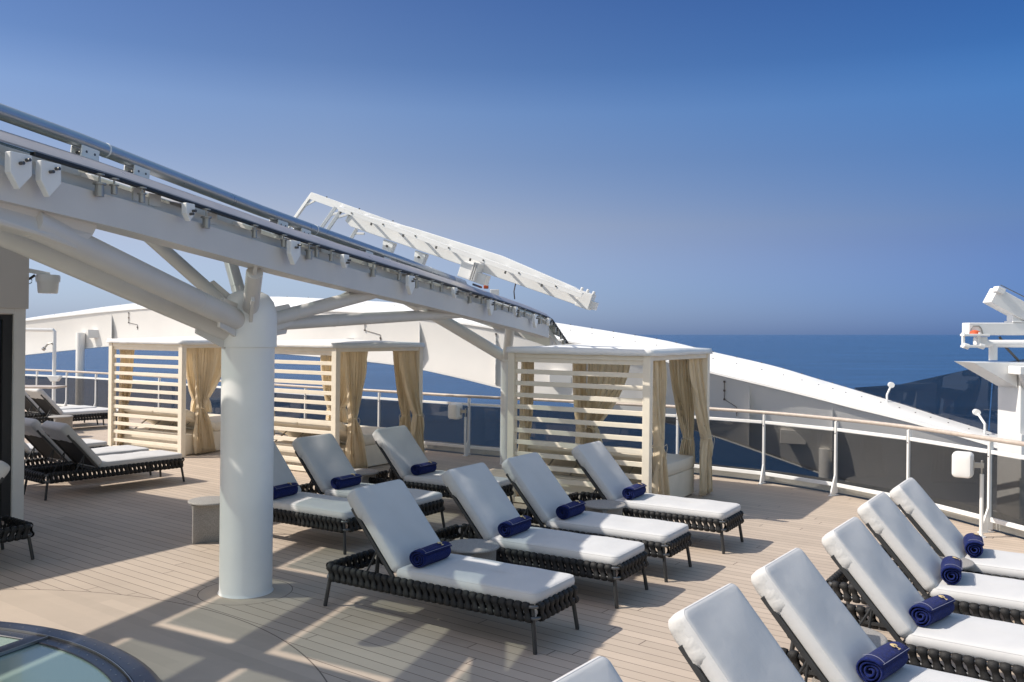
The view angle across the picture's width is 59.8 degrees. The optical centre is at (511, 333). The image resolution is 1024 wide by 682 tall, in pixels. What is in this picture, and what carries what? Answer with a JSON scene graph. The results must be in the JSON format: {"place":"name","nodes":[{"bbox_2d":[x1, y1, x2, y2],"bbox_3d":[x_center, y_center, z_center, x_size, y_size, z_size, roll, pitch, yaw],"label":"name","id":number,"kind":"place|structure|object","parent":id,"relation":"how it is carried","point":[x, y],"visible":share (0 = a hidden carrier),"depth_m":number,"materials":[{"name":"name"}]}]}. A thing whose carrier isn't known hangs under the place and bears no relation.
{"place":"outdoors","nodes":[
{"label":"outdoors","id":0,"kind":"place"},
{"bbox_2d":[0,246,28,520],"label":"deck house","id":1,"kind":"structure","parent":0,"point":[14,286],"depth_m":10.59,"materials":[{"name":"paint"}]},
{"bbox_2d":[29,268,60,293],"bbox_3d":[-5.741,-0.638,10.926,0.370,0.293,0.278,1,0,-32],"label":"floodlight","id":2,"kind":"object","parent":1,"relation":"attached to","point":[47,282],"visible":0.95,"depth_m":10.85,"materials":[{"name":"white paint"}]},
{"bbox_2d":[25,385,66,388],"bbox_3d":[-9.467,1.607,17.200,1.500,1.188,0.500,1,0,0],"label":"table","id":3,"kind":"object","parent":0,"point":[43,386],"visible":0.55,"depth_m":17.04,"materials":[{"name":"white wood"}]},
{"bbox_2d":[0,410,1023,681],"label":"deck","id":4,"kind":"structure","parent":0,"point":[124,564],"depth_m":7.71,"materials":[{"name":"beige wood"}]},
{"bbox_2d":[0,460,34,559],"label":"sun lounger","id":5,"kind":"object","parent":4,"relation":"on","point":[22,529],"visible":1,"depth_m":8.78,"materials":[{"name":"wicker"}]},
{"bbox_2d":[26,328,61,402],"bbox_3d":[-12.606,1.011,22.558,2.410,2.314,0.175,1,0,0],"label":"outdoor shower","id":6,"kind":"object","parent":4,"relation":"on","point":[53,378],"visible":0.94,"depth_m":22.56,"materials":[{"name":"white paint"}]},
{"bbox_2d":[48,415,72,428],"bbox_3d":[-9.571,1.976,18.900,0.482,0.448,0.482,1,0,-30],"label":"side table","id":7,"kind":"object","parent":4,"relation":"on","point":[68,419],"visible":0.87,"depth_m":18.89,"materials":[{"name":"grey stone"}]},
{"bbox_2d":[25,392,97,424],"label":"sun lounger","id":8,"kind":"object","parent":4,"relation":"on","point":[31,406],"visible":0.2,"depth_m":20.52,"materials":[{"name":"fabric"}]},
{"bbox_2d":[24,439,108,459],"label":"sun lounger","id":9,"kind":"object","parent":4,"relation":"on","point":[90,443],"visible":0.17,"depth_m":14.22,"materials":[{"name":"fabric"}]},
{"bbox_2d":[25,388,117,426],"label":"sun lounger","id":10,"kind":"object","parent":4,"relation":"on","point":[44,402],"visible":0.66,"depth_m":20.01,"materials":[{"name":"fabric"}]},
{"bbox_2d":[0,621,161,681],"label":"round skylight","id":11,"kind":"object","parent":4,"relation":"on","point":[31,653],"visible":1,"depth_m":5.95,"materials":[{"name":"glass"}]},
{"bbox_2d":[24,418,151,474],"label":"sun lounger","id":12,"kind":"object","parent":4,"relation":"on","point":[40,441],"visible":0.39,"depth_m":13.09,"materials":[{"name":"fabric"}]},
{"bbox_2d":[24,421,184,500],"bbox_3d":[-5.854,1.735,12.909,0.714,1.007,2.104,1,0,38],"label":"sun lounger","id":13,"kind":"object","parent":4,"relation":"on","point":[73,446],"visible":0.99,"depth_m":12.55,"materials":[{"name":"fabric"}]},
{"bbox_2d":[106,337,220,457],"bbox_3d":[-6.254,1.149,17.474,2.140,2.170,2.320,1,0,30],"label":"cabana","id":14,"kind":"object","parent":4,"relation":"on","point":[180,345],"visible":0.74,"depth_m":16.48,"materials":[{"name":"beige paint"}]},
{"bbox_2d":[117,349,134,445],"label":"curtain","id":15,"kind":"object","parent":14,"relation":"hanging from","point":[125,385],"visible":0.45,"depth_m":17.14,"materials":[{"name":"beige fabric"}]},
{"bbox_2d":[186,348,195,411],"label":"curtain","id":16,"kind":"object","parent":14,"relation":"hanging from","point":[190,373],"visible":0.48,"depth_m":18.51,"materials":[{"name":"beige fabric"}]},
{"bbox_2d":[193,348,215,453],"bbox_3d":[-5.682,1.231,16.554,0.202,1.961,0.544,1,0,30],"label":"curtain","id":17,"kind":"object","parent":14,"relation":"hanging from","point":[204,360],"visible":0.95,"depth_m":16.48,"materials":[{"name":"beige fabric"}]},
{"bbox_2d":[205,348,220,412],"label":"curtain","id":18,"kind":"object","parent":14,"relation":"hanging from","point":[215,381],"visible":0.31,"depth_m":18.54,"materials":[{"name":"beige fabric"}]},
{"bbox_2d":[123,405,220,454],"bbox_3d":[-6.274,1.805,17.491,1.820,0.829,1.864,1,0,30],"label":"daybed","id":19,"kind":"object","parent":4,"relation":"on","point":[215,419],"visible":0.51,"depth_m":16.82,"materials":[{"name":"fabric"}]},
{"bbox_2d":[188,496,219,543],"bbox_3d":[-3.292,2.042,9.740,0.482,0.448,0.482,1,0,6],"label":"side table","id":20,"kind":"object","parent":4,"relation":"on","point":[205,519],"visible":0.73,"depth_m":9.64,"materials":[{"name":"grey stone"}]},
{"bbox_2d":[0,202,464,598],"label":"branching column","id":21,"kind":"structure","parent":4,"relation":"on","point":[241,325],"depth_m":7.64,"materials":[{"name":"white metal"}]},
{"bbox_2d":[0,103,567,345],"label":"glass canopy","id":22,"kind":"object","parent":21,"relation":"on","point":[79,181],"visible":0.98,"depth_m":6.77,"materials":[{"name":"paint"}]},
{"bbox_2d":[288,192,598,309],"bbox_3d":[-1.008,-1.169,12.417,4.938,1.726,1.698,1,0,22],"label":"maintenance gantry","id":23,"kind":"object","parent":22,"relation":"attached to","point":[475,263],"visible":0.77,"depth_m":11.58,"materials":[{"name":"white metal"}]},
{"bbox_2d":[273,442,361,554],"bbox_3d":[-2.413,1.771,10.007,2.104,1.007,0.714,1,0,32],"label":"sun lounger","id":24,"kind":"object","parent":4,"relation":"on","point":[318,511],"visible":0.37,"depth_m":9.57,"materials":[{"name":"fabric"}]},
{"bbox_2d":[273,482,298,498],"bbox_3d":[-2.570,1.759,9.984,0.153,0.159,0.405,1,0,29],"label":"rolled towel","id":25,"kind":"object","parent":24,"relation":"on","point":[285,490],"visible":0.91,"depth_m":9.94,"materials":[{"name":"blue fabric"}]},
{"bbox_2d":[274,416,387,466],"bbox_3d":[-3.101,1.838,15.650,1.820,0.829,1.864,1,0,32],"label":"daybed","id":26,"kind":"object","parent":4,"relation":"on","point":[374,456],"visible":0.3,"depth_m":15.07,"materials":[{"name":"fabric"}]},
{"bbox_2d":[274,339,424,471],"bbox_3d":[-3.081,1.183,15.633,2.140,2.170,2.320,1,0,32],"label":"cabana","id":27,"kind":"object","parent":4,"relation":"on","point":[333,348],"visible":0.68,"depth_m":14.59,"materials":[{"name":"beige paint"}]},
{"bbox_2d":[320,355,331,420],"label":"curtain","id":28,"kind":"object","parent":27,"relation":"hanging from","point":[326,377],"visible":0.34,"depth_m":16.68,"materials":[{"name":"beige fabric"}]},
{"bbox_2d":[340,351,367,422],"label":"curtain","id":29,"kind":"object","parent":27,"relation":"hanging from","point":[343,404],"visible":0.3,"depth_m":16.82,"materials":[{"name":"beige fabric"}]},
{"bbox_2d":[345,352,367,468],"bbox_3d":[-2.537,1.264,14.696,0.202,1.961,0.544,1,0,32],"label":"curtain","id":30,"kind":"object","parent":27,"relation":"hanging from","point":[355,377],"visible":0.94,"depth_m":14.62,"materials":[{"name":"beige fabric"}]},
{"bbox_2d":[393,351,410,430],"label":"curtain","id":31,"kind":"object","parent":27,"relation":"hanging from","point":[405,418],"visible":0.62,"depth_m":16.07,"materials":[{"name":"beige fabric"}]},
{"bbox_2d":[399,351,424,453],"bbox_3d":[-1.751,1.272,15.841,0.256,1.960,0.584,1,0,32],"label":"curtain","id":32,"kind":"object","parent":27,"relation":"hanging from","point":[407,362],"visible":0.81,"depth_m":15.83,"materials":[{"name":"beige fabric"}]},
{"bbox_2d":[354,468,378,482],"bbox_3d":[-2.012,2.055,11.850,0.482,0.448,0.482,1,0,-40],"label":"side table","id":33,"kind":"object","parent":4,"relation":"on","point":[365,473],"visible":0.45,"depth_m":11.81,"materials":[{"name":"grey stone"}]},
{"bbox_2d":[292,433,445,527],"bbox_3d":[-1.828,1.777,10.679,2.104,1.007,0.714,1,0,31],"label":"sun lounger","id":34,"kind":"object","parent":4,"relation":"on","point":[323,459],"visible":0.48,"depth_m":10.73,"materials":[{"name":"fabric"}]},
{"bbox_2d":[331,473,361,488],"bbox_3d":[-1.977,1.765,10.664,0.153,0.159,0.405,1,0,33],"label":"rolled towel","id":35,"kind":"object","parent":34,"relation":"on","point":[346,481],"visible":1,"depth_m":10.57,"materials":[{"name":"blue fabric"}]},
{"bbox_2d":[368,425,513,505],"bbox_3d":[-1.021,1.786,11.759,2.104,1.007,0.714,1,0,31],"label":"sun lounger","id":36,"kind":"object","parent":4,"relation":"on","point":[401,450],"visible":0.53,"depth_m":11.79,"materials":[{"name":"fabric"}]},
{"bbox_2d":[411,461,436,474],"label":"rolled towel","id":37,"kind":"object","parent":36,"relation":"on","point":[423,468],"visible":1,"depth_m":11.64,"materials":[{"name":"blue fabric"}]},
{"bbox_2d":[323,479,578,654],"bbox_3d":[-0.522,1.791,7.204,2.104,1.007,0.714,1,0,32],"label":"sun lounger","id":38,"kind":"object","parent":4,"relation":"on","point":[394,523],"visible":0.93,"depth_m":7.06,"materials":[{"name":"grey fabric"}]},
{"bbox_2d":[409,541,451,567],"bbox_3d":[-0.651,1.779,7.204,0.153,0.159,0.405,1,0,31],"label":"rolled towel","id":39,"kind":"object","parent":38,"relation":"on","point":[428,555],"visible":1,"depth_m":7.10,"materials":[{"name":"blue fabric"}]},
{"bbox_2d":[448,403,467,455],"bbox_3d":[-1.009,1.800,16.638,0.352,0.980,0.220,1,0,33],"label":"speaker","id":40,"kind":"object","parent":4,"relation":"on","point":[456,411],"visible":1,"depth_m":16.60},
{"bbox_2d":[406,305,514,464],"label":"slender column","id":41,"kind":"structure","parent":4,"relation":"on","point":[474,339],"depth_m":15.41,"materials":[{"name":"white metal"}]},
{"bbox_2d":[449,539,499,560],"bbox_3d":[-0.352,2.072,7.800,0.482,0.448,0.482,1,0,-25],"label":"side table","id":42,"kind":"object","parent":4,"relation":"on","point":[482,548],"visible":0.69,"depth_m":7.77,"materials":[{"name":"stone"}]},
{"bbox_2d":[25,297,997,454],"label":"sweeping arch","id":43,"kind":"structure","parent":4,"relation":"on","point":[736,382],"depth_m":17.31,"materials":[{"name":"white paint"}]},
{"bbox_2d":[856,382,985,433],"bbox_3d":[6.316,0.907,13.322,0.439,1.180,2.879,1,0,-26],"label":"lamp","id":44,"kind":"object","parent":43,"relation":"on","point":[976,412],"visible":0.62,"depth_m":12.72,"materials":[{"name":"white metal"}]},
{"bbox_2d":[25,369,1023,532],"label":"glass railing","id":45,"kind":"object","parent":4,"relation":"on","point":[834,458],"visible":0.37,"depth_m":13.71,"materials":[{"name":"white metal"}]},
{"bbox_2d":[59,406,1023,538],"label":"deck ledge","id":46,"kind":"object","parent":4,"relation":"attached to","point":[1006,530],"visible":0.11,"depth_m":13.72,"materials":[{"name":"paint"}]},
{"bbox_2d":[954,361,1023,459],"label":"bracket pillar","id":47,"kind":"structure","parent":46,"relation":"on","point":[1007,378],"depth_m":10.91,"materials":[{"name":"white metal"}]},
{"bbox_2d":[960,285,1023,361],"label":"maintenance crane","id":48,"kind":"object","parent":47,"relation":"on","point":[1004,302],"visible":1,"depth_m":11.00,"materials":[{"name":"white paint"}]},
{"bbox_2d":[434,463,648,608],"bbox_3d":[0.180,1.798,8.285,2.104,1.007,0.714,1,0,31],"label":"sun lounger","id":49,"kind":"object","parent":4,"relation":"on","point":[486,507],"visible":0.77,"depth_m":8.05,"materials":[{"name":"fabric"}]},
{"bbox_2d":[498,515,531,536],"bbox_3d":[0.032,1.786,8.281,0.153,0.159,0.405,1,0,31],"label":"rolled towel","id":50,"kind":"object","parent":49,"relation":"on","point":[513,526],"visible":1,"depth_m":8.17,"materials":[{"name":"blue fabric"}]},
{"bbox_2d":[552,656,622,681],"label":"sun lounger","id":51,"kind":"object","parent":4,"relation":"on","point":[599,669],"visible":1,"depth_m":3.48,"materials":[{"name":"fabric"}]},
{"bbox_2d":[502,452,691,582],"bbox_3d":[0.736,1.804,9.097,2.104,1.007,0.714,1,0,31],"label":"sun lounger","id":52,"kind":"object","parent":4,"relation":"on","point":[537,486],"visible":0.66,"depth_m":8.96,"materials":[{"name":"fabric"}]},
{"bbox_2d":[556,500,585,519],"bbox_3d":[0.605,1.792,9.087,0.153,0.159,0.405,1,0,32],"label":"rolled towel","id":53,"kind":"object","parent":52,"relation":"on","point":[570,509],"visible":1,"depth_m":8.97,"materials":[{"name":"blue fabric"}]},
{"bbox_2d":[584,500,625,514],"bbox_3d":[1.008,2.087,9.760,0.482,0.448,0.482,1,0,-25],"label":"side table","id":54,"kind":"object","parent":4,"relation":"on","point":[609,507],"visible":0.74,"depth_m":9.70,"materials":[{"name":"silver metal"}]},
{"bbox_2d":[505,344,712,518],"bbox_3d":[1.404,1.230,12.543,2.140,2.170,2.320,1,0,31],"label":"cabana","id":55,"kind":"object","parent":4,"relation":"on","point":[645,356],"visible":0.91,"depth_m":11.63,"materials":[{"name":"beige paint"}]},
{"bbox_2d":[516,362,533,495],"bbox_3d":[0.211,1.292,12.306,0.187,1.960,0.349,1,0,31],"label":"curtain","id":56,"kind":"object","parent":55,"relation":"hanging from","point":[526,401],"visible":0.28,"depth_m":12.21,"materials":[{"name":"beige fabric"}]},
{"bbox_2d":[572,363,588,443],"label":"curtain","id":57,"kind":"object","parent":55,"relation":"hanging from","point":[580,403],"visible":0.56,"depth_m":13.63,"materials":[{"name":"beige fabric"}]},
{"bbox_2d":[586,364,629,442],"bbox_3d":[1.457,1.031,13.642,0.746,1.411,0.188,1,0,31],"label":"curtain","id":58,"kind":"object","parent":55,"relation":"hanging from","point":[604,392],"visible":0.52,"depth_m":13.70,"materials":[{"name":"beige fabric"}]},
{"bbox_2d":[652,360,669,495],"bbox_3d":[1.957,1.311,11.612,0.202,1.961,0.544,1,0,31],"label":"curtain","id":59,"kind":"object","parent":55,"relation":"hanging from","point":[660,482],"visible":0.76,"depth_m":11.48,"materials":[{"name":"beige fabric"}]},
{"bbox_2d":[669,359,694,461],"bbox_3d":[2.482,1.106,13.018,0.423,1.541,0.187,1,0,31],"label":"curtain","id":60,"kind":"object","parent":55,"relation":"hanging from","point":[681,386],"visible":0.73,"depth_m":13.00,"materials":[{"name":"beige fabric"}]},
{"bbox_2d":[689,358,714,495],"bbox_3d":[2.732,1.319,12.765,0.256,1.960,0.584,1,0,31],"label":"curtain","id":61,"kind":"object","parent":55,"relation":"hanging from","point":[701,414],"visible":0.94,"depth_m":12.72,"materials":[{"name":"beige fabric"}]},
{"bbox_2d":[528,439,693,499],"bbox_3d":[1.385,1.885,12.561,1.820,0.829,1.864,1,0,31],"label":"daybed","id":62,"kind":"object","parent":4,"relation":"on","point":[680,474],"visible":0.38,"depth_m":12.15,"materials":[{"name":"fabric"}]},
{"bbox_2d":[568,441,743,553],"bbox_3d":[1.533,1.813,10.192,2.104,1.007,0.714,1,0,31],"label":"sun lounger","id":63,"kind":"object","parent":4,"relation":"on","point":[602,470],"visible":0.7,"depth_m":9.95,"materials":[{"name":"fabric"}]},
{"bbox_2d":[622,483,646,499],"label":"rolled towel","id":64,"kind":"object","parent":63,"relation":"on","point":[633,491],"visible":1,"depth_m":10.07,"materials":[{"name":"blue fabric"}]},
{"bbox_2d":[668,583,804,681],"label":"sun lounger","id":65,"kind":"object","parent":4,"relation":"on","point":[723,634],"visible":1,"depth_m":4.25,"materials":[{"name":"fabric"}]},
{"bbox_2d":[812,626,887,681],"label":"side table","id":66,"kind":"object","parent":4,"relation":"on","point":[878,639],"visible":0.19,"depth_m":5.51,"materials":[{"name":"grey stone"}]},
{"bbox_2d":[751,548,988,681],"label":"sun lounger","id":67,"kind":"object","parent":4,"relation":"on","point":[829,638],"visible":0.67,"depth_m":4.94,"materials":[{"name":"fabric"}]},
{"bbox_2d":[856,641,909,681],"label":"rolled towel","id":68,"kind":"object","parent":67,"relation":"on","point":[881,663],"visible":1,"depth_m":4.82,"materials":[{"name":"blue fabric"}]},
{"bbox_2d":[787,517,1023,681],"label":"sun lounger","id":69,"kind":"object","parent":4,"relation":"on","point":[883,586],"visible":0.66,"depth_m":5.73,"materials":[{"name":"fabric"}]},
{"bbox_2d":[908,594,955,626],"bbox_3d":[2.769,1.815,5.864,0.405,0.159,0.153,1,0,-42],"label":"rolled towel","id":70,"kind":"object","parent":69,"relation":"on","point":[931,610],"visible":1,"depth_m":5.77,"materials":[{"name":"blue fabric"}]},
{"bbox_2d":[826,492,1023,624],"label":"sun lounger","id":71,"kind":"object","parent":4,"relation":"on","point":[905,544],"visible":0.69,"depth_m":6.82,"materials":[{"name":"fabric"}]},
{"bbox_2d":[940,556,962,584],"bbox_3d":[3.394,1.822,6.883,0.153,0.159,0.405,1,0,27],"label":"rolled towel","id":72,"kind":"object","parent":71,"relation":"on","point":[951,570],"visible":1,"depth_m":6.74,"materials":[{"name":"blue fabric"}]},
{"bbox_2d":[918,554,974,612],"bbox_3d":[3.598,2.114,7.450,0.482,0.448,0.482,1,0,-10],"label":"side table","id":73,"kind":"object","parent":4,"relation":"on","point":[968,563],"visible":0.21,"depth_m":7.37,"materials":[{"name":"grey stone"}]},
{"bbox_2d":[880,477,1023,579],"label":"sun lounger","id":74,"kind":"object","parent":4,"relation":"on","point":[935,527],"visible":0.42,"depth_m":7.64,"materials":[{"name":"fabric"}]},
{"bbox_2d":[963,533,983,557],"bbox_3d":[3.998,1.828,7.721,0.153,0.159,0.405,1,0,25],"label":"rolled towel","id":75,"kind":"object","parent":74,"relation":"on","point":[973,543],"visible":1,"depth_m":7.58,"materials":[{"name":"blue fabric"}]},
{"bbox_2d":[952,451,985,537],"bbox_3d":[5.289,1.866,10.318,0.352,0.980,0.220,1,0,33],"label":"speaker","id":76,"kind":"object","parent":4,"relation":"on","point":[964,464],"visible":0.98,"depth_m":10.28},
{"bbox_2d":[0,0,1023,334],"label":"sky","id":77,"kind":"structure","parent":0,"point":[696,167],"materials":[{"name":"blue"}]},
{"bbox_2d":[25,335,1023,433],"bbox_3d":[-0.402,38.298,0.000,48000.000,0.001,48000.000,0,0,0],"label":"sea","id":78,"kind":"structure","parent":0,"point":[926,373],"depth_m":1027.03,"materials":[{"name":"liquid"}]}
]}

